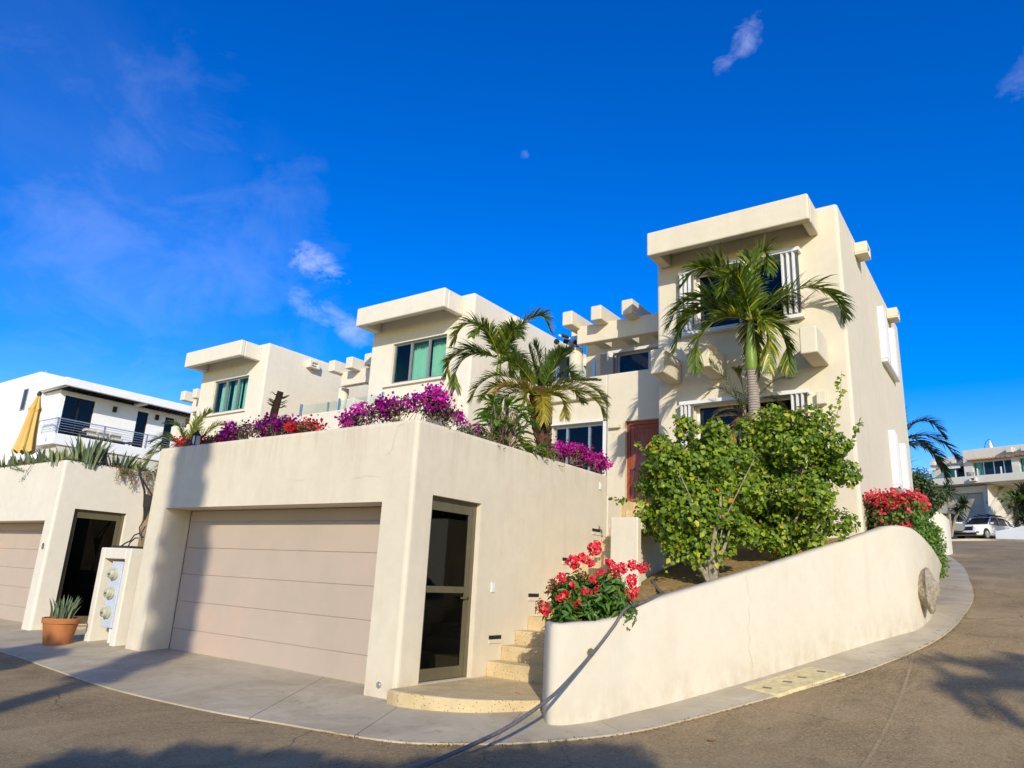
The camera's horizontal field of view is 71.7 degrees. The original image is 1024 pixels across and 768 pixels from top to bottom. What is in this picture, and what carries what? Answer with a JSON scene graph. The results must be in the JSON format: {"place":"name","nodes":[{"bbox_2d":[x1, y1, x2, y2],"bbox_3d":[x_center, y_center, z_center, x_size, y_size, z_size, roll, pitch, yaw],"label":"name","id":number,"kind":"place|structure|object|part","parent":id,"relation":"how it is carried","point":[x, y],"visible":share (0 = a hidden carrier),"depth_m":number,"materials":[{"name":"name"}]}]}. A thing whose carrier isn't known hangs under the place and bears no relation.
{"place":"outdoors","nodes":[
{"label":"outdoors","id":0,"kind":"place"},
{"bbox_2d":[12,391,41,460],"bbox_3d":[-16.753,1.901,24.494,0.723,3.390,0.723,-8,-19,34],"label":"patio umbrella","id":1,"kind":"object","parent":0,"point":[27,438],"visible":0.98,"depth_m":24.44,"materials":[{"name":"yellow fabric"}]},
{"bbox_2d":[112,533,142,548],"bbox_3d":[-6.901,2.833,12.818,0.604,0.278,0.300,-8,-19,34],"label":"iron plant stand","id":2,"kind":"object","parent":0,"point":[128,546],"visible":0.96,"depth_m":12.72,"materials":[{"name":"grey metal"}]},
{"bbox_2d":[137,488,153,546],"bbox_3d":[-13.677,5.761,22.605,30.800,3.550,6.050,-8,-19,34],"label":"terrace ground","id":3,"kind":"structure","parent":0,"point":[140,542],"depth_m":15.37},
{"bbox_2d":[264,391,289,436],"bbox_3d":[-5.046,1.173,14.846,0.511,2.121,0.235,-6,-18,30],"label":"dead palm stump","id":4,"kind":"object","parent":3,"relation":"on","point":[276,402],"visible":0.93,"depth_m":15.00,"materials":[{"name":"brown plant"}]},
{"bbox_2d":[285,405,393,433],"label":"terrace wall","id":5,"kind":"structure","parent":3,"relation":"on","point":[330,420],"depth_m":18.46,"materials":[{"name":"beige paint"}]},
{"bbox_2d":[299,392,384,414],"bbox_3d":[-4.487,0.533,18.477,3.170,0.320,0.050,-8,-19,34],"label":"glass balustrade","id":6,"kind":"object","parent":5,"relation":"on","point":[338,408],"visible":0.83,"depth_m":18.50,"materials":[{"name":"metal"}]},
{"bbox_2d":[0,555,973,744],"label":"sidewalk","id":7,"kind":"structure","parent":0,"point":[239,689],"depth_m":8.38,"materials":[{"name":"concrete"}]},
{"bbox_2d":[41,616,81,645],"bbox_3d":[-7.638,4.185,11.953,0.580,0.470,0.580,-8,-19,34],"label":"plant pot","id":8,"kind":"object","parent":7,"relation":"on","point":[56,631],"visible":0.8,"depth_m":11.77,"materials":[{"name":"ceramic"}]},
{"bbox_2d":[49,595,82,618],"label":"snake plant","id":9,"kind":"object","parent":8,"relation":"in","point":[63,612],"visible":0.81,"depth_m":12.02,"materials":[{"name":"green plant"}]},
{"bbox_2d":[0,460,156,629],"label":"garage","id":10,"kind":"structure","parent":7,"relation":"on","point":[63,523],"depth_m":14.79,"materials":[{"name":"beige paint"}]},
{"bbox_2d":[0,462,36,481],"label":"hanging succulent","id":11,"kind":"object","parent":10,"relation":"hanging from","point":[21,469],"visible":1,"depth_m":15.51,"materials":[{"name":"green plant"}]},
{"bbox_2d":[0,523,43,621],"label":"garage door","id":12,"kind":"structure","parent":10,"relation":"in","point":[19,542],"depth_m":15.51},
{"bbox_2d":[57,512,120,622],"bbox_3d":[-8.749,3.782,14.609,0.047,2.185,0.920,-8,-19,34],"label":"glass door","id":13,"kind":"structure","parent":10,"relation":"in","point":[91,532],"depth_m":14.57,"materials":[{"name":"black glass"}]},
{"bbox_2d":[113,467,156,493],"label":"hanging succulent","id":14,"kind":"object","parent":10,"relation":"hanging from","point":[129,473],"visible":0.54,"depth_m":15.35,"materials":[{"name":"plant"}]},
{"bbox_2d":[138,466,152,540],"bbox_3d":[-6.861,2.185,13.107,0.816,1.395,0.122,-8,-19,34],"label":"wrought iron basket","id":15,"kind":"object","parent":10,"relation":"attached to","point":[147,499],"visible":0.96,"depth_m":12.96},
{"bbox_2d":[84,547,142,645],"bbox_3d":[-6.739,3.882,12.501,1.040,1.890,0.900,-8,-19,34],"label":"meter cabinet","id":16,"kind":"object","parent":7,"relation":"on","point":[110,612],"visible":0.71,"depth_m":12.23,"materials":[{"name":"beige paint"}]},
{"bbox_2d":[125,419,606,698],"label":"garage","id":17,"kind":"structure","parent":7,"relation":"on","point":[379,560],"depth_m":10.05,"materials":[{"name":"paint"}]},
{"bbox_2d":[189,430,201,445],"bbox_3d":[-5.403,0.926,12.146,0.184,0.285,0.184,-1,-16,12],"label":"garden lantern","id":18,"kind":"object","parent":17,"relation":"on","point":[195,438],"visible":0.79,"depth_m":12.11,"materials":[{"name":"metal"}]},
{"bbox_2d":[169,507,381,683],"bbox_3d":[-3.483,3.023,10.477,5.053,2.329,0.045,-8,-19,34],"label":"garage door","id":19,"kind":"structure","parent":17,"relation":"in","point":[289,589],"depth_m":10.37,"materials":[{"name":"beige metal"}]},
{"bbox_2d":[281,413,329,434],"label":"bougainvillea","id":20,"kind":"object","parent":17,"relation":"on","point":[309,426],"visible":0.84,"depth_m":10.69,"materials":[{"name":"red plant"}]},
{"bbox_2d":[418,500,472,681],"bbox_3d":[-0.849,2.643,9.151,0.085,2.180,0.880,-8,-19,34],"label":"glass door","id":21,"kind":"structure","parent":17,"relation":"in","point":[445,605],"depth_m":9.17,"materials":[{"name":"black glass"}]},
{"bbox_2d":[552,436,613,473],"bbox_3d":[1.238,1.296,12.639,0.613,0.513,1.896,-8,-19,34],"label":"bougainvillea","id":22,"kind":"object","parent":17,"relation":"on","point":[575,453],"visible":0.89,"depth_m":12.45,"materials":[{"name":"purple plant"}]},
{"bbox_2d":[386,500,648,712],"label":"staircase","id":23,"kind":"structure","parent":7,"relation":"on","point":[521,660],"depth_m":8.60,"materials":[{"name":"stone"}]},
{"bbox_2d":[606,496,629,536],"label":"stair parapet","id":24,"kind":"structure","parent":23,"relation":"on","point":[613,510],"depth_m":12.91,"materials":[{"name":"beige paint"}]},
{"bbox_2d":[542,525,941,724],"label":"planter wall","id":25,"kind":"structure","parent":7,"relation":"on","point":[800,608],"depth_m":8.65,"materials":[{"name":"paint"}]},
{"bbox_2d":[406,578,664,767],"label":"shadow","id":26,"kind":"object","parent":25,"relation":"attached to","point":[511,724],"visible":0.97,"depth_m":6.51},
{"bbox_2d":[918,567,939,613],"bbox_3d":[6.280,3.119,10.726,0.353,0.686,0.331,7,-16,-16],"label":"boulder","id":27,"kind":"object","parent":25,"relation":"attached to","point":[928,590],"visible":0.94,"depth_m":10.60,"materials":[{"name":"stone"}]},
{"bbox_2d":[743,666,844,697],"bbox_3d":[3.374,3.544,8.455,1.270,0.263,0.440,11,-17,-28],"label":"utility lid","id":28,"kind":"object","parent":7,"relation":"on","point":[791,682],"visible":0.99,"depth_m":8.40,"materials":[{"name":"concrete"}]},
{"bbox_2d":[929,512,952,554],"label":"wall","id":29,"kind":"structure","parent":7,"relation":"on","point":[941,520],"depth_m":29.33,"materials":[{"name":"beige paint"}]},
{"bbox_2d":[0,538,1023,767],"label":"road","id":30,"kind":"structure","parent":0,"point":[966,710],"depth_m":6.80,"materials":[{"name":"grey asphalt"}]},
{"bbox_2d":[0,371,191,471],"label":"white house","id":31,"kind":"structure","parent":30,"relation":"on","point":[72,407],"depth_m":32.89,"materials":[{"name":"paint"}]},
{"bbox_2d":[19,388,29,410],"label":"window","id":32,"kind":"structure","parent":31,"relation":"in","point":[25,394],"depth_m":32.86,"materials":[{"name":"blue glass"}]},
{"bbox_2d":[58,396,94,436],"bbox_3d":[-19.851,1.779,32.190,0.072,2.300,1.310,-8,-19,34],"label":"window","id":33,"kind":"structure","parent":31,"relation":"in","point":[77,409],"depth_m":32.25,"materials":[{"name":"black glass"}]},
{"bbox_2d":[79,428,124,444],"bbox_3d":[-18.734,2.415,32.432,0.600,0.490,1.820,-8,-19,34],"label":"outdoor sofa","id":34,"kind":"object","parent":31,"relation":"on","point":[99,434],"visible":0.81,"depth_m":32.23,"materials":[{"name":"fabric"}]},
{"bbox_2d":[125,442,141,447],"bbox_3d":[-17.868,2.885,33.325,0.600,0.200,0.600,-8,-19,34],"label":"coffee table","id":35,"kind":"object","parent":31,"relation":"on","point":[129,444],"visible":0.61,"depth_m":33.25,"materials":[{"name":"metal"}]},
{"bbox_2d":[132,411,147,447],"bbox_3d":[-18.175,2.394,34.503,0.060,2.100,0.550,-8,-19,34],"label":"window","id":36,"kind":"structure","parent":31,"relation":"in","point":[141,421],"depth_m":34.59,"materials":[{"name":"black glass"}]},
{"bbox_2d":[161,417,173,449],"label":"window","id":37,"kind":"structure","parent":31,"relation":"in","point":[167,428],"depth_m":35.68,"materials":[{"name":"black glass"}]},
{"bbox_2d":[169,340,367,441],"bbox_3d":[-9.003,3.856,26.233,7.720,8.230,8.440,-8,-19,34],"label":"villa","id":38,"kind":"object","parent":30,"relation":"on","point":[242,379],"visible":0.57,"depth_m":23.37,"materials":[{"name":"beige paint"}]},
{"bbox_2d":[212,376,248,413],"bbox_3d":[-9.179,0.427,23.421,1.910,1.270,0.275,-8,-19,34],"label":"window","id":39,"kind":"structure","parent":38,"relation":"in","point":[239,382],"depth_m":23.52,"materials":[{"name":"green glass"}]},
{"bbox_2d":[326,287,585,452],"bbox_3d":[-2.183,2.855,21.537,7.720,8.230,8.440,-8,-19,34],"label":"villa","id":40,"kind":"object","parent":30,"relation":"on","point":[411,341],"visible":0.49,"depth_m":18.69,"materials":[{"name":"beige paint"}]},
{"bbox_2d":[391,335,446,383],"bbox_3d":[-2.359,-0.574,18.726,1.910,1.270,0.275,-8,-19,34],"label":"window","id":41,"kind":"structure","parent":40,"relation":"in","point":[421,359],"depth_m":18.77,"materials":[{"name":"green glass"}]},
{"bbox_2d":[289,577,986,762],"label":"leaf litter","id":42,"kind":"object","parent":30,"relation":"on","point":[651,725],"visible":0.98,"depth_m":6.88,"materials":[{"name":"brown plant"}]},
{"bbox_2d":[610,517,722,588],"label":"stair wall","id":43,"kind":"structure","parent":30,"relation":"on","point":[629,541],"depth_m":9.79,"materials":[{"name":"beige paint"}]},
{"bbox_2d":[551,194,913,537],"bbox_3d":[4.793,1.812,16.740,7.720,8.230,8.440,-8,-19,34],"label":"villa","id":44,"kind":"object","parent":30,"relation":"on","point":[648,386],"visible":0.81,"depth_m":13.97,"materials":[{"name":"beige paint"}]},
{"bbox_2d":[545,334,584,399],"bbox_3d":[1.415,-0.477,18.307,1.111,1.946,0.396,-2,-16,16],"label":"exercise machine","id":45,"kind":"object","parent":44,"relation":"on","point":[569,342],"visible":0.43,"depth_m":18.34,"materials":[{"name":"metal"}]},
{"bbox_2d":[554,423,602,473],"bbox_3d":[1.625,1.735,16.844,1.440,1.530,0.072,-8,-19,34],"label":"window","id":46,"kind":"structure","parent":44,"relation":"in","point":[591,434],"depth_m":16.92,"materials":[{"name":"metal"}]},
{"bbox_2d":[618,349,654,372],"bbox_3d":[3.628,-0.313,18.646,1.850,1.220,0.072,-8,-19,34],"label":"window","id":47,"kind":"structure","parent":44,"relation":"in","point":[640,360],"depth_m":18.99,"materials":[{"name":"blue glass"}]},
{"bbox_2d":[630,423,658,501],"bbox_3d":[3.044,1.833,15.639,0.960,1.960,0.100,-8,-19,34],"label":"front door","id":48,"kind":"structure","parent":44,"relation":"in","point":[643,433],"depth_m":15.87,"materials":[{"name":"brown wood"}]},
{"bbox_2d":[697,258,783,327],"bbox_3d":[4.495,-1.710,13.930,1.730,1.260,0.072,-8,-19,34],"label":"window","id":49,"kind":"structure","parent":44,"relation":"in","point":[778,279],"depth_m":13.84,"materials":[{"name":"blue glass"}]},
{"bbox_2d":[697,397,791,467],"bbox_3d":[4.353,0.964,13.201,1.830,1.310,0.072,-8,-19,34],"label":"window","id":50,"kind":"structure","parent":44,"relation":"in","point":[704,412],"depth_m":13.48,"materials":[{"name":"black glass"}]},
{"bbox_2d":[860,652,915,767],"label":"road seam","id":51,"kind":"object","parent":30,"relation":"on","point":[875,747],"visible":1,"depth_m":7.20,"materials":[{"name":"concrete"}]},
{"bbox_2d":[911,467,952,520],"bbox_3d":[16.393,5.124,28.575,2.179,3.461,1.922,3,-15,0],"label":"leafy tree","id":52,"kind":"object","parent":30,"relation":"on","point":[926,485],"visible":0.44,"depth_m":28.27,"materials":[{"name":"green plant"}]},
{"bbox_2d":[905,406,962,485],"bbox_3d":[12.058,2.899,21.562,3.215,4.802,1.376,4,-15,-6],"label":"palm tree","id":53,"kind":"object","parent":30,"relation":"on","point":[941,464],"visible":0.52,"depth_m":21.65,"materials":[{"name":"green plant"}]},
{"bbox_2d":[941,513,964,538],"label":"parked car","id":54,"kind":"object","parent":30,"relation":"on","point":[959,526],"visible":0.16,"depth_m":51.09,"materials":[{"name":"grey paint"}]},
{"bbox_2d":[928,444,1023,538],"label":"hillside villa","id":55,"kind":"object","parent":30,"relation":"on","point":[984,476],"visible":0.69,"depth_m":54.58,"materials":[{"name":"beige paint"}]},
{"bbox_2d":[947,466,962,477],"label":"window","id":56,"kind":"structure","parent":55,"relation":"in","point":[953,469],"depth_m":57.88,"materials":[{"name":"glass"}]},
{"bbox_2d":[939,493,985,522],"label":"garage door","id":57,"kind":"structure","parent":55,"relation":"in","point":[979,503],"depth_m":54.90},
{"bbox_2d":[984,439,992,447],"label":"roof vent","id":58,"kind":"object","parent":55,"relation":"on","point":[990,444],"visible":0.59,"depth_m":56.16,"materials":[{"name":"white metal"}]},
{"bbox_2d":[973,459,1010,475],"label":"window","id":59,"kind":"structure","parent":55,"relation":"in","point":[978,465],"depth_m":55.44,"materials":[{"name":"glass"}]},
{"bbox_2d":[1012,496,1019,526],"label":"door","id":60,"kind":"structure","parent":55,"relation":"in","point":[1012,496],"depth_m":53.55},
{"bbox_2d":[1019,457,1023,471],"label":"window","id":61,"kind":"structure","parent":55,"relation":"in","point":[1022,458],"depth_m":53.20,"materials":[{"name":"glass"}]},
{"bbox_2d":[954,514,1013,538],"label":"parked car","id":62,"kind":"object","parent":30,"relation":"on","point":[988,526],"visible":0.62,"depth_m":51.23,"materials":[{"name":"white paint"}]},
{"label":"window glass","id":63,"kind":"part","parent":62,"relation":"part of","materials":[{"name":"grey glass"}]},
{"bbox_2d":[951,539,1023,541],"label":"kerb","id":64,"kind":"structure","parent":30,"relation":"on","point":[1021,540],"depth_m":46.92,"materials":[{"name":"concrete"}]},
{"bbox_2d":[937,480,978,536],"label":"dragon tree","id":65,"kind":"object","parent":64,"relation":"on","point":[958,511],"visible":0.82,"depth_m":47.39,"materials":[{"name":"green plant"}]},
{"bbox_2d":[995,481,1023,527],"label":"sago palm","id":66,"kind":"object","parent":30,"relation":"on","point":[1020,489],"visible":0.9,"depth_m":49.36,"materials":[{"name":"green plant"}]},
{"bbox_2d":[995,526,1023,538],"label":"driveway wall","id":67,"kind":"structure","parent":30,"relation":"on","point":[1015,533],"depth_m":46.73,"materials":[{"name":"white paint"}]},
{"bbox_2d":[0,0,1023,478],"label":"sky","id":68,"kind":"structure","parent":0,"point":[178,178],"materials":[{"name":"blue"}]},
{"bbox_2d":[541,538,951,628],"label":"soil","id":69,"kind":"structure","parent":0,"point":[681,575],"depth_m":9.97,"materials":[{"name":"brown soil"}]},
{"bbox_2d":[535,540,649,630],"bbox_3d":[0.856,2.274,8.063,1.236,1.011,1.064,-8,-19,34],"label":"crown of thorns","id":70,"kind":"object","parent":69,"relation":"on","point":[591,596],"visible":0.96,"depth_m":7.92,"materials":[{"name":"red plant"}]},
{"bbox_2d":[608,413,774,581],"bbox_3d":[2.496,1.572,9.649,1.641,2.402,1.896,10,-17,-26],"label":"flowering shrub","id":71,"kind":"object","parent":69,"relation":"on","point":[695,489],"visible":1,"depth_m":9.36,"materials":[{"name":"green plant"}]},
{"bbox_2d":[700,357,794,447],"bbox_3d":[4.228,1.136,12.379,1.932,3.372,0.700,3,-15,-1],"label":"areca palm","id":72,"kind":"object","parent":69,"relation":"on","point":[738,370],"visible":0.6,"depth_m":12.74,"materials":[{"name":"green plant"}]},
{"bbox_2d":[660,234,855,550],"bbox_3d":[4.225,0.106,12.226,3.457,5.678,1.665,3,-15,-2],"label":"palm tree","id":73,"kind":"object","parent":69,"relation":"on","point":[745,282],"visible":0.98,"depth_m":12.45,"materials":[{"name":"green plant"}]},
{"bbox_2d":[725,370,863,558],"bbox_3d":[4.176,1.269,10.704,2.196,2.818,1.662,-8,-19,34],"label":"flowering shrub","id":74,"kind":"object","parent":69,"relation":"on","point":[789,516],"visible":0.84,"depth_m":10.26,"materials":[{"name":"green plant"}]},
{"bbox_2d":[862,486,937,549],"bbox_3d":[6.708,2.687,12.173,0.976,1.712,2.377,-8,-19,34],"label":"bougainvillea hedge","id":75,"kind":"object","parent":69,"relation":"on","point":[890,508],"visible":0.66,"depth_m":11.58,"materials":[{"name":"red plant"}]},
{"bbox_2d":[910,507,949,578],"bbox_3d":[6.962,2.922,11.901,0.902,1.744,0.348,9,-16,-21],"label":"clipped green bush","id":76,"kind":"object","parent":69,"relation":"on","point":[935,539],"visible":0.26,"depth_m":11.92,"materials":[{"name":"green plant"}]},
{"bbox_2d":[996,491,1023,508],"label":"broad leaved plant","id":77,"kind":"object","parent":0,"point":[1007,499],"visible":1,"depth_m":49.15,"materials":[{"name":"green plant"}]},
{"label":"roof garden soil","id":78,"kind":"structure","parent":0,"visible":0},
{"bbox_2d":[0,454,10,466],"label":"snake plant","id":79,"kind":"object","parent":78,"relation":"on","point":[3,461],"visible":0.13,"depth_m":16.45,"materials":[{"name":"green plant"}]},
{"bbox_2d":[7,449,36,467],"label":"snake plant","id":80,"kind":"object","parent":78,"relation":"on","point":[13,459],"visible":0.3,"depth_m":15.98,"materials":[{"name":"green plant"}]},
{"bbox_2d":[22,446,45,464],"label":"snake plant","id":81,"kind":"object","parent":78,"relation":"on","point":[28,458],"visible":0.18,"depth_m":15.54,"materials":[{"name":"green plant"}]},
{"bbox_2d":[35,448,68,462],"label":"snake plant","id":82,"kind":"object","parent":78,"relation":"on","point":[41,456],"visible":0.19,"depth_m":15.19,"materials":[{"name":"green plant"}]},
{"bbox_2d":[48,445,81,465],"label":"snake plant","id":83,"kind":"object","parent":78,"relation":"on","point":[57,458],"visible":0.46,"depth_m":14.66,"materials":[{"name":"green plant"}]},
{"bbox_2d":[0,455,156,473],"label":"trailing succulent","id":84,"kind":"object","parent":78,"relation":"on","point":[73,459],"visible":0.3,"depth_m":15.16,"materials":[{"name":"green plant"}]},
{"bbox_2d":[64,434,114,469],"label":"agave plant","id":85,"kind":"object","parent":78,"relation":"on","point":[96,452],"visible":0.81,"depth_m":14.84,"materials":[{"name":"green plant"}]},
{"bbox_2d":[104,451,143,473],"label":"snake plant","id":86,"kind":"object","parent":78,"relation":"on","point":[128,462],"visible":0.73,"depth_m":15.35,"materials":[{"name":"green plant"}]},
{"bbox_2d":[120,461,151,472],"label":"snake plant","id":87,"kind":"object","parent":78,"relation":"on","point":[140,465],"visible":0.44,"depth_m":15.60,"materials":[{"name":"green plant"}]},
{"bbox_2d":[141,407,227,471],"bbox_3d":[-7.868,1.597,17.001,2.147,2.184,0.947,1,-16,8],"label":"fan palm","id":88,"kind":"object","parent":78,"relation":"on","point":[198,420],"visible":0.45,"depth_m":17.14,"materials":[{"name":"green plant"}]},
{"bbox_2d":[171,427,236,447],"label":"bougainvillea","id":89,"kind":"object","parent":78,"relation":"on","point":[209,439],"visible":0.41,"depth_m":12.16,"materials":[{"name":"red plant"}]},
{"bbox_2d":[212,412,302,442],"bbox_3d":[-4.180,0.775,11.508,2.318,0.610,0.538,-8,-19,34],"label":"bougainvillea","id":90,"kind":"object","parent":78,"relation":"on","point":[273,427],"visible":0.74,"depth_m":11.43,"materials":[{"name":"purple plant"}]},
{"bbox_2d":[334,381,470,432],"bbox_3d":[-1.635,0.405,9.880,2.088,0.786,0.843,-2,-16,17],"label":"bougainvillea","id":91,"kind":"object","parent":78,"relation":"on","point":[435,398],"visible":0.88,"depth_m":9.73,"materials":[{"name":"purple plant"}]},
{"bbox_2d":[457,419,508,448],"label":"bougainvillea","id":92,"kind":"object","parent":78,"relation":"on","point":[477,429],"visible":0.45,"depth_m":10.27,"materials":[{"name":"purple plant"}]},
{"bbox_2d":[440,305,554,425],"bbox_3d":[-0.305,0.168,13.547,2.257,3.619,1.554,6,-16,-10],"label":"palm tree","id":93,"kind":"object","parent":78,"relation":"on","point":[512,331],"visible":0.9,"depth_m":13.67,"materials":[{"name":"green plant"}]},
{"bbox_2d":[471,394,540,452],"bbox_3d":[-0.143,0.662,11.009,1.094,0.912,1.427,-8,-19,34],"label":"broad leaved plant","id":94,"kind":"object","parent":78,"relation":"on","point":[505,423],"visible":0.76,"depth_m":10.89,"materials":[{"name":"green plant"}]},
{"bbox_2d":[516,443,559,460],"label":"broad leaved plant","id":95,"kind":"object","parent":78,"relation":"on","point":[541,446],"visible":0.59,"depth_m":11.20,"materials":[{"name":"green plant"}]},
{"bbox_2d":[465,337,611,458],"bbox_3d":[0.433,0.414,12.425,2.556,2.536,1.756,4,-15,-4],"label":"date palm","id":96,"kind":"object","parent":78,"relation":"on","point":[540,393],"visible":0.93,"depth_m":12.21,"materials":[{"name":"green plant"}]},
{"bbox_2d":[524,443,564,466],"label":"bougainvillea","id":97,"kind":"object","parent":78,"relation":"on","point":[556,454],"visible":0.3,"depth_m":11.58,"materials":[{"name":"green plant"}]}
]}

